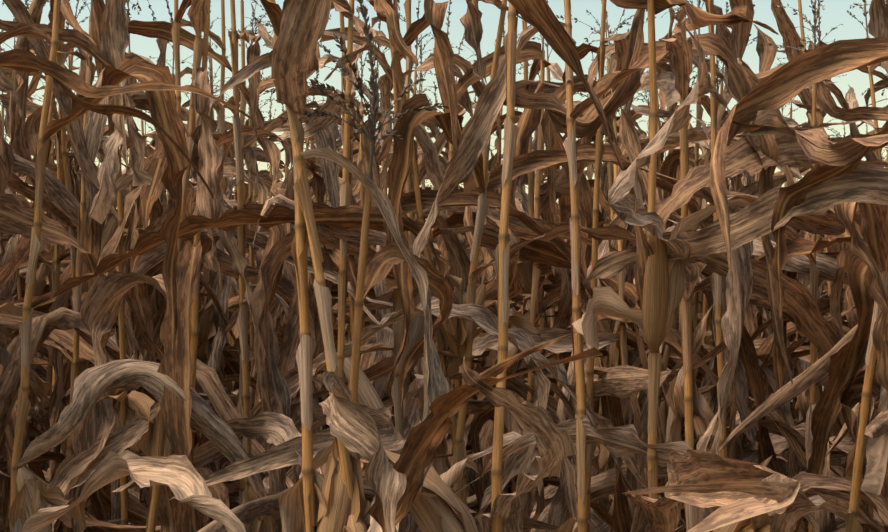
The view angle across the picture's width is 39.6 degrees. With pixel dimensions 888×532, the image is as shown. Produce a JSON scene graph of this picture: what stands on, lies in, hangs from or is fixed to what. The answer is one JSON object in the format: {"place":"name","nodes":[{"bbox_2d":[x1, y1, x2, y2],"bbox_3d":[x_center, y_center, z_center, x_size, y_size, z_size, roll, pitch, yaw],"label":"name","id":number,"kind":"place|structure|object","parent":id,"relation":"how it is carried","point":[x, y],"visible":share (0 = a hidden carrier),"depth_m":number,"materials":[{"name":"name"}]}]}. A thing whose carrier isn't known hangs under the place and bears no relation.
{"place":"outdoors","nodes":[
{"label":"outdoors","id":0,"kind":"place"},
{"bbox_2d":[0,0,887,208],"label":"sky","id":1,"kind":"structure","parent":0,"point":[834,13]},
{"label":"ground","id":2,"kind":"structure","parent":0,"visible":0},
{"bbox_2d":[1,30,49,471],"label":"corn plant","id":3,"kind":"object","parent":2,"relation":"on","point":[45,465],"visible":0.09,"depth_m":4.38,"materials":[{"name":"brown plant"}]},
{"bbox_2d":[0,41,55,441],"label":"corn plant","id":4,"kind":"object","parent":2,"relation":"on","point":[41,282],"visible":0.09,"depth_m":6.01,"materials":[{"name":"brown plant"}]},
{"bbox_2d":[0,103,80,531],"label":"corn plant","id":5,"kind":"object","parent":2,"relation":"on","point":[38,360],"visible":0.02,"depth_m":5.35,"materials":[{"name":"brown plant"}]},
{"bbox_2d":[4,115,86,378],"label":"corn plant","id":6,"kind":"object","parent":2,"relation":"on","point":[40,370],"visible":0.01,"depth_m":6.08,"materials":[{"name":"brown plant"}]},
{"bbox_2d":[0,16,95,526],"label":"corn plant","id":7,"kind":"object","parent":2,"relation":"on","point":[24,202],"visible":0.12,"depth_m":4.51,"materials":[{"name":"brown plant"}]},
{"bbox_2d":[0,0,96,531],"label":"corn plant","id":8,"kind":"object","parent":2,"relation":"on","point":[21,146],"visible":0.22,"depth_m":3.69,"materials":[{"name":"brown plant"}]},
{"bbox_2d":[0,75,117,506],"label":"corn plant","id":9,"kind":"object","parent":2,"relation":"on","point":[10,248],"visible":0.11,"depth_m":4.55,"materials":[{"name":"brown plant"}]},
{"bbox_2d":[0,232,118,527],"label":"corn plant","id":10,"kind":"object","parent":2,"relation":"on","point":[44,307],"visible":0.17,"depth_m":4.45,"materials":[{"name":"brown plant"}]},
{"bbox_2d":[0,111,130,442],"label":"corn plant","id":11,"kind":"object","parent":2,"relation":"on","point":[63,318],"visible":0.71,"depth_m":3.14,"materials":[{"name":"brown plant"}]},
{"bbox_2d":[18,98,126,367],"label":"corn plant","id":12,"kind":"object","parent":2,"relation":"on","point":[90,364],"visible":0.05,"depth_m":5.94,"materials":[{"name":"brown plant"}]},
{"bbox_2d":[7,0,139,531],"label":"corn plant","id":13,"kind":"object","parent":2,"relation":"on","point":[43,351],"visible":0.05,"depth_m":4.51,"materials":[{"name":"brown plant"}]},
{"bbox_2d":[0,0,157,520],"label":"corn plant","id":14,"kind":"object","parent":2,"relation":"on","point":[40,387],"visible":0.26,"depth_m":4.47,"materials":[{"name":"brown plant"}]},
{"bbox_2d":[0,45,158,531],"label":"corn plant","id":15,"kind":"object","parent":2,"relation":"on","point":[16,217],"visible":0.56,"depth_m":2.65,"materials":[{"name":"brown plant"}]},
{"bbox_2d":[0,329,160,531],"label":"corn plant","id":16,"kind":"object","parent":2,"relation":"on","point":[93,524],"visible":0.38,"depth_m":3.23,"materials":[{"name":"brown plant"}]},
{"bbox_2d":[44,68,153,364],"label":"corn plant","id":17,"kind":"object","parent":2,"relation":"on","point":[68,351],"visible":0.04,"depth_m":5.40,"materials":[{"name":"brown plant"}]},
{"bbox_2d":[0,42,238,479],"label":"corn plant","id":18,"kind":"object","parent":2,"relation":"on","point":[10,266],"visible":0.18,"depth_m":3.91,"materials":[{"name":"brown plant"}]},
{"bbox_2d":[0,0,253,531],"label":"corn plant","id":19,"kind":"object","parent":2,"relation":"on","point":[32,124],"visible":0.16,"depth_m":3.90,"materials":[{"name":"brown plant"}]},
{"bbox_2d":[0,49,263,198],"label":"corn plant","id":20,"kind":"object","parent":2,"relation":"on","point":[23,60],"visible":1,"depth_m":2.22,"materials":[{"name":"brown plant"}]},
{"bbox_2d":[21,450,245,531],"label":"corn plant","id":21,"kind":"object","parent":2,"relation":"on","point":[181,477],"visible":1,"depth_m":1.26,"materials":[{"name":"brown plant"}]},
{"bbox_2d":[0,0,269,525],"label":"corn plant","id":22,"kind":"object","parent":2,"relation":"on","point":[61,202],"visible":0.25,"depth_m":3.68,"materials":[{"name":"brown plant"}]},
{"bbox_2d":[45,0,229,519],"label":"corn plant","id":23,"kind":"object","parent":2,"relation":"on","point":[137,488],"visible":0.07,"depth_m":4.74,"materials":[{"name":"brown plant"}]},
{"bbox_2d":[0,0,293,531],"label":"corn plant","id":24,"kind":"object","parent":2,"relation":"on","point":[208,380],"visible":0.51,"depth_m":3.37,"materials":[{"name":"brown plant"}]},
{"bbox_2d":[89,0,207,531],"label":"corn plant","id":25,"kind":"object","parent":2,"relation":"on","point":[153,441],"visible":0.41,"depth_m":2.59,"materials":[{"name":"brown plant"}]},
{"bbox_2d":[60,0,239,478],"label":"corn plant","id":26,"kind":"object","parent":2,"relation":"on","point":[232,367],"visible":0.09,"depth_m":4.80,"materials":[{"name":"brown plant"}]},
{"bbox_2d":[0,0,336,531],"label":"corn plant","id":27,"kind":"object","parent":2,"relation":"on","point":[95,124],"visible":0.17,"depth_m":3.21,"materials":[{"name":"brown plant"}]},
{"bbox_2d":[65,0,321,531],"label":"corn plant","id":28,"kind":"object","parent":2,"relation":"on","point":[101,305],"visible":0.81,"depth_m":2.54,"materials":[{"name":"brown plant"}]},
{"bbox_2d":[0,0,392,531],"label":"corn plant","id":29,"kind":"object","parent":2,"relation":"on","point":[150,195],"visible":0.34,"depth_m":3.20,"materials":[{"name":"brown plant"}]},
{"bbox_2d":[147,71,282,489],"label":"corn plant","id":30,"kind":"object","parent":2,"relation":"on","point":[229,125],"visible":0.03,"depth_m":7.26,"materials":[{"name":"brown plant"}]},
{"bbox_2d":[167,42,283,502],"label":"corn plant","id":31,"kind":"object","parent":2,"relation":"on","point":[209,275],"visible":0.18,"depth_m":4.87,"materials":[{"name":"brown plant"}]},
{"bbox_2d":[0,0,453,531],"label":"corn plant","id":32,"kind":"object","parent":2,"relation":"on","point":[30,494],"visible":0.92,"depth_m":2.41,"materials":[{"name":"brown plant"}]},
{"bbox_2d":[149,0,336,509],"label":"corn plant","id":33,"kind":"object","parent":2,"relation":"on","point":[158,299],"visible":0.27,"depth_m":4.06,"materials":[{"name":"brown plant"}]},
{"bbox_2d":[174,5,366,525],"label":"corn plant","id":34,"kind":"object","parent":2,"relation":"on","point":[313,92],"visible":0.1,"depth_m":5.13,"materials":[{"name":"brown plant"}]},
{"bbox_2d":[215,0,331,531],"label":"corn plant","id":35,"kind":"object","parent":2,"relation":"on","point":[288,59],"visible":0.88,"depth_m":1.93,"materials":[{"name":"brown plant"}]},
{"bbox_2d":[129,15,417,531],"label":"corn plant","id":36,"kind":"object","parent":2,"relation":"on","point":[286,289],"visible":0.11,"depth_m":3.33,"materials":[{"name":"brown plant"}]},
{"bbox_2d":[160,70,393,482],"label":"corn plant","id":37,"kind":"object","parent":2,"relation":"on","point":[267,180],"visible":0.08,"depth_m":5.56,"materials":[{"name":"brown plant"}]},
{"bbox_2d":[169,0,405,531],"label":"corn plant","id":38,"kind":"object","parent":2,"relation":"on","point":[274,460],"visible":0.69,"depth_m":2.61,"materials":[{"name":"brown plant"}]},
{"bbox_2d":[141,105,444,472],"bbox_3d":[-0.613,0.499,5.205,1.370,2.629,0.888,1,-3,-29],"label":"corn plant","id":39,"kind":"object","parent":2,"relation":"on","point":[259,254],"visible":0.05,"depth_m":5.01,"materials":[{"name":"brown plant"}]},
{"bbox_2d":[110,0,476,524],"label":"corn plant","id":40,"kind":"object","parent":2,"relation":"on","point":[208,324],"visible":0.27,"depth_m":4.05,"materials":[{"name":"brown plant"}]},
{"bbox_2d":[198,2,422,523],"bbox_3d":[-0.419,0.497,3.523,0.638,3.163,1.152,-1,-3,15],"label":"corn plant","id":41,"kind":"object","parent":2,"relation":"on","point":[366,358],"visible":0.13,"depth_m":3.62,"materials":[{"name":"brown plant"}]},
{"bbox_2d":[97,0,524,504],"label":"corn plant","id":42,"kind":"object","parent":2,"relation":"on","point":[138,300],"visible":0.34,"depth_m":3.31,"materials":[{"name":"brown plant"}]},
{"bbox_2d":[195,6,476,448],"bbox_3d":[-0.132,0.406,4.515,1.401,2.744,0.930,-2,-3,31],"label":"corn plant","id":43,"kind":"object","parent":2,"relation":"on","point":[440,142],"visible":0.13,"depth_m":4.47,"materials":[{"name":"brown plant"}]},
{"bbox_2d":[297,20,414,415],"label":"corn plant","id":44,"kind":"object","parent":2,"relation":"on","point":[356,158],"visible":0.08,"depth_m":5.03,"materials":[{"name":"brown plant"}]},
{"bbox_2d":[263,0,459,531],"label":"corn plant","id":45,"kind":"object","parent":2,"relation":"on","point":[350,422],"visible":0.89,"depth_m":1.98,"materials":[{"name":"brown plant"}]},
{"bbox_2d":[197,69,527,531],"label":"corn plant","id":46,"kind":"object","parent":2,"relation":"on","point":[364,318],"visible":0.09,"depth_m":4.49,"materials":[{"name":"brown plant"}]},
{"bbox_2d":[244,0,491,422],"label":"corn plant","id":47,"kind":"object","parent":2,"relation":"on","point":[275,305],"visible":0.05,"depth_m":4.17,"materials":[{"name":"brown plant"}]},
{"bbox_2d":[288,34,516,507],"bbox_3d":[-0.157,0.467,5.423,1.212,2.946,1.242,0,-3,-4],"label":"corn plant","id":48,"kind":"object","parent":2,"relation":"on","point":[472,501],"visible":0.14,"depth_m":5.13,"materials":[{"name":"brown plant"}]},
{"bbox_2d":[197,0,619,531],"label":"corn plant","id":49,"kind":"object","parent":2,"relation":"on","point":[247,513],"visible":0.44,"depth_m":2.80,"materials":[{"name":"brown plant"}]},
{"bbox_2d":[248,0,577,522],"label":"corn plant","id":50,"kind":"object","parent":2,"relation":"on","point":[330,237],"visible":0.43,"depth_m":2.73,"materials":[{"name":"brown plant"}]},
{"bbox_2d":[308,1,530,422],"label":"corn plant","id":51,"kind":"object","parent":2,"relation":"on","point":[440,241],"visible":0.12,"depth_m":5.06,"materials":[{"name":"brown plant"}]},
{"bbox_2d":[268,0,571,531],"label":"corn plant","id":52,"kind":"object","parent":2,"relation":"on","point":[528,122],"visible":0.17,"depth_m":3.62,"materials":[{"name":"brown plant"}]},
{"bbox_2d":[260,0,602,531],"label":"corn plant","id":53,"kind":"object","parent":2,"relation":"on","point":[443,403],"visible":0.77,"depth_m":1.95,"materials":[{"name":"brown plant"}]},
{"bbox_2d":[334,82,544,509],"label":"corn plant","id":54,"kind":"object","parent":2,"relation":"on","point":[485,353],"visible":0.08,"depth_m":5.28,"materials":[{"name":"brown plant"}]},
{"bbox_2d":[271,0,624,517],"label":"corn plant","id":55,"kind":"object","parent":2,"relation":"on","point":[550,491],"visible":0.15,"depth_m":4.46,"materials":[{"name":"brown plant"}]},
{"bbox_2d":[418,32,485,504],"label":"corn plant","id":56,"kind":"object","parent":2,"relation":"on","point":[460,108],"visible":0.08,"depth_m":6.14,"materials":[{"name":"brown plant"}]},
{"bbox_2d":[225,0,685,524],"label":"corn plant","id":57,"kind":"object","parent":2,"relation":"on","point":[486,320],"visible":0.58,"depth_m":2.70,"materials":[{"name":"brown plant"}]},
{"bbox_2d":[365,23,549,487],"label":"corn plant","id":58,"kind":"object","parent":2,"relation":"on","point":[524,181],"visible":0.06,"depth_m":5.43,"materials":[{"name":"brown plant"}]},
{"bbox_2d":[227,0,710,531],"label":"corn plant","id":59,"kind":"object","parent":2,"relation":"on","point":[541,252],"visible":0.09,"depth_m":3.78,"materials":[{"name":"brown plant"}]},
{"bbox_2d":[112,0,841,529],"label":"corn plant","id":60,"kind":"object","parent":2,"relation":"on","point":[818,330],"visible":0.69,"depth_m":2.74,"materials":[{"name":"brown plant"}]},
{"bbox_2d":[276,40,713,531],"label":"corn plant","id":61,"kind":"object","parent":2,"relation":"on","point":[511,369],"visible":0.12,"depth_m":4.41,"materials":[{"name":"brown plant"}]},
{"bbox_2d":[440,94,549,493],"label":"corn plant","id":62,"kind":"object","parent":2,"relation":"on","point":[469,418],"visible":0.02,"depth_m":5.32,"materials":[{"name":"brown plant"}]},
{"bbox_2d":[346,0,665,531],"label":"corn plant","id":63,"kind":"object","parent":2,"relation":"on","point":[559,515],"visible":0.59,"depth_m":2.92,"materials":[{"name":"brown plant"}]},
{"bbox_2d":[464,63,599,511],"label":"corn plant","id":64,"kind":"object","parent":2,"relation":"on","point":[469,477],"visible":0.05,"depth_m":5.50,"materials":[{"name":"brown plant"}]},
{"bbox_2d":[323,0,749,531],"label":"corn plant","id":65,"kind":"object","parent":2,"relation":"on","point":[561,293],"visible":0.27,"depth_m":3.78,"materials":[{"name":"brown plant"}]},
{"bbox_2d":[332,0,784,521],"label":"corn plant","id":66,"kind":"object","parent":2,"relation":"on","point":[530,50],"visible":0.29,"depth_m":3.80,"materials":[{"name":"brown plant"}]},
{"bbox_2d":[470,57,649,512],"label":"corn plant","id":67,"kind":"object","parent":2,"relation":"on","point":[483,417],"visible":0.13,"depth_m":4.51,"materials":[{"name":"brown plant"}]},
{"bbox_2d":[385,0,778,531],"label":"corn plant","id":68,"kind":"object","parent":2,"relation":"on","point":[431,510],"visible":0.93,"depth_m":2.05,"materials":[{"name":"brown plant"}]},
{"bbox_2d":[472,0,698,511],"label":"corn plant","id":69,"kind":"object","parent":2,"relation":"on","point":[482,483],"visible":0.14,"depth_m":4.74,"materials":[{"name":"brown plant"}]},
{"bbox_2d":[440,0,745,531],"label":"corn plant","id":70,"kind":"object","parent":2,"relation":"on","point":[617,381],"visible":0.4,"depth_m":3.24,"materials":[{"name":"brown plant"}]},
{"bbox_2d":[413,0,792,531],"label":"corn plant","id":71,"kind":"object","parent":2,"relation":"on","point":[555,446],"visible":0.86,"depth_m":2.37,"materials":[{"name":"brown plant"}]},
{"bbox_2d":[556,68,666,421],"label":"corn plant","id":72,"kind":"object","parent":2,"relation":"on","point":[632,357],"visible":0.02,"depth_m":5.78,"materials":[{"name":"brown plant"}]},
{"bbox_2d":[485,52,781,454],"bbox_3d":[0.706,0.555,4.787,0.845,2.877,1.194,1,-3,-16],"label":"corn plant","id":73,"kind":"object","parent":2,"relation":"on","point":[555,276],"visible":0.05,"depth_m":4.78,"materials":[{"name":"brown plant"}]},
{"bbox_2d":[540,76,742,531],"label":"corn plant","id":74,"kind":"object","parent":2,"relation":"on","point":[700,304],"visible":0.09,"depth_m":5.06,"materials":[{"name":"brown plant"}]},
{"bbox_2d":[463,0,844,531],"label":"corn plant","id":75,"kind":"object","parent":2,"relation":"on","point":[602,484],"visible":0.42,"depth_m":3.19,"materials":[{"name":"brown plant"}]},
{"bbox_2d":[487,4,846,497],"bbox_3d":[0.773,0.397,3.924,1.267,2.984,1.171,2,-3,-42],"label":"corn plant","id":76,"kind":"object","parent":2,"relation":"on","point":[824,309],"visible":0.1,"depth_m":4.04,"materials":[{"name":"brown plant"}]},
{"bbox_2d":[476,18,858,440],"bbox_3d":[0.921,0.387,4.814,0.897,3.341,1.424,2,-3,-43],"label":"corn plant","id":77,"kind":"object","parent":2,"relation":"on","point":[492,357],"visible":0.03,"depth_m":4.83,"materials":[{"name":"brown plant"}]},
{"bbox_2d":[507,0,832,531],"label":"corn plant","id":78,"kind":"object","parent":2,"relation":"on","point":[736,490],"visible":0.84,"depth_m":2.08,"materials":[{"name":"brown plant"}]},
{"bbox_2d":[453,0,887,531],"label":"corn plant","id":79,"kind":"object","parent":2,"relation":"on","point":[619,441],"visible":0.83,"depth_m":2.13,"materials":[{"name":"brown plant"}]},
{"bbox_2d":[532,1,839,526],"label":"corn plant","id":80,"kind":"object","parent":2,"relation":"on","point":[604,325],"visible":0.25,"depth_m":4.13,"materials":[{"name":"brown plant"}]},
{"bbox_2d":[526,0,855,531],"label":"corn plant","id":81,"kind":"object","parent":2,"relation":"on","point":[707,390],"visible":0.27,"depth_m":3.94,"materials":[{"name":"brown plant"}]},
{"bbox_2d":[526,0,859,476],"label":"corn plant","id":82,"kind":"object","parent":2,"relation":"on","point":[788,32],"visible":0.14,"depth_m":4.48,"materials":[{"name":"brown plant"}]},
{"bbox_2d":[544,23,861,529],"bbox_3d":[1.012,0.327,4.000,1.661,3.262,0.925,-1,-3,28],"label":"corn plant","id":83,"kind":"object","parent":2,"relation":"on","point":[766,52],"visible":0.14,"depth_m":3.95,"materials":[{"name":"brown plant"}]},
{"bbox_2d":[553,0,885,531],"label":"corn plant","id":84,"kind":"object","parent":2,"relation":"on","point":[702,420],"visible":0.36,"depth_m":3.25,"materials":[{"name":"brown plant"}]},
{"bbox_2d":[581,121,887,319],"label":"corn plant","id":85,"kind":"object","parent":2,"relation":"on","point":[821,190],"visible":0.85,"depth_m":1.93,"materials":[{"name":"brown plant"}]},
{"bbox_2d":[634,37,836,531],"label":"corn plant","id":86,"kind":"object","parent":2,"relation":"on","point":[671,163],"visible":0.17,"depth_m":4.09,"materials":[{"name":"brown plant"}]},
{"bbox_2d":[641,2,845,440],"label":"corn plant","id":87,"kind":"object","parent":2,"relation":"on","point":[705,101],"visible":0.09,"depth_m":4.71,"materials":[{"name":"brown plant"}]},
{"bbox_2d":[630,164,860,235],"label":"corn plant","id":88,"kind":"object","parent":2,"relation":"on","point":[827,224],"visible":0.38,"depth_m":2.96,"materials":[{"name":"brown plant"}]},
{"bbox_2d":[608,0,887,531],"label":"corn plant","id":89,"kind":"object","parent":2,"relation":"on","point":[622,202],"visible":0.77,"depth_m":2.28,"materials":[{"name":"brown plant"}]},
{"bbox_2d":[691,30,839,465],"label":"corn plant","id":90,"kind":"object","parent":2,"relation":"on","point":[835,461],"visible":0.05,"depth_m":5.36,"materials":[{"name":"brown plant"}]},
{"bbox_2d":[646,3,887,531],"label":"corn plant","id":91,"kind":"object","parent":2,"relation":"on","point":[827,266],"visible":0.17,"depth_m":3.37,"materials":[{"name":"brown plant"}]},
{"bbox_2d":[679,0,858,531],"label":"corn plant","id":92,"kind":"object","parent":2,"relation":"on","point":[822,518],"visible":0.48,"depth_m":3.23,"materials":[{"name":"brown plant"}]},
{"bbox_2d":[721,33,827,425],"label":"corn plant","id":93,"kind":"object","parent":2,"relation":"on","point":[760,309],"visible":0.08,"depth_m":5.18,"materials":[{"name":"brown plant"}]},
{"bbox_2d":[719,324,857,451],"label":"corn plant","id":94,"kind":"object","parent":2,"relation":"on","point":[812,374],"visible":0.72,"depth_m":2.50,"materials":[{"name":"brown plant"}]},
{"bbox_2d":[730,59,846,471],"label":"corn plant","id":95,"kind":"object","parent":2,"relation":"on","point":[791,337],"visible":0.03,"depth_m":5.08,"materials":[{"name":"brown plant"}]},
{"bbox_2d":[736,0,847,528],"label":"corn plant","id":96,"kind":"object","parent":2,"relation":"on","point":[840,523],"visible":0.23,"depth_m":4.24,"materials":[{"name":"brown plant"}]},
{"bbox_2d":[709,37,887,283],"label":"corn plant","id":97,"kind":"object","parent":2,"relation":"on","point":[782,86],"visible":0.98,"depth_m":1.86,"materials":[{"name":"brown plant"}]},
{"bbox_2d":[725,65,887,493],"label":"corn plant","id":98,"kind":"object","parent":2,"relation":"on","point":[826,103],"visible":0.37,"depth_m":3.64,"materials":[{"name":"brown plant"}]},
{"bbox_2d":[732,108,887,166],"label":"corn plant","id":99,"kind":"object","parent":2,"relation":"on","point":[844,152],"visible":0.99,"depth_m":1.79,"materials":[{"name":"brown plant"}]},
{"bbox_2d":[777,33,842,425],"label":"corn plant","id":100,"kind":"object","parent":2,"relation":"on","point":[804,279],"visible":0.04,"depth_m":6.27,"materials":[{"name":"brown plant"}]},
{"bbox_2d":[756,0,887,361],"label":"corn plant","id":101,"kind":"object","parent":2,"relation":"on","point":[765,346],"visible":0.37,"depth_m":4.44,"materials":[{"name":"brown plant"}]},
{"bbox_2d":[770,239,887,531],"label":"corn plant","id":102,"kind":"object","parent":2,"relation":"on","point":[842,392],"visible":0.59,"depth_m":2.48,"materials":[{"name":"brown plant"}]},
{"bbox_2d":[777,49,887,472],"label":"corn plant","id":103,"kind":"object","parent":2,"relation":"on","point":[881,75],"visible":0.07,"depth_m":5.50,"materials":[{"name":"brown plant"}]},
{"bbox_2d":[792,80,887,454],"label":"corn plant","id":104,"kind":"object","parent":2,"relation":"on","point":[867,95],"visible":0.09,"depth_m":5.56,"materials":[{"name":"brown plant"}]},
{"bbox_2d":[823,79,883,167],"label":"corn plant","id":105,"kind":"object","parent":2,"relation":"on","point":[834,89],"visible":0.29,"depth_m":4.23,"materials":[{"name":"brown plant"}]},
{"bbox_2d":[825,402,887,456],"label":"corn plant","id":106,"kind":"object","parent":2,"relation":"on","point":[876,426],"visible":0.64,"depth_m":2.09,"materials":[{"name":"brown plant"}]},
{"bbox_2d":[834,62,887,528],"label":"corn plant","id":107,"kind":"object","parent":2,"relation":"on","point":[852,102],"visible":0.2,"depth_m":4.40,"materials":[{"name":"brown plant"}]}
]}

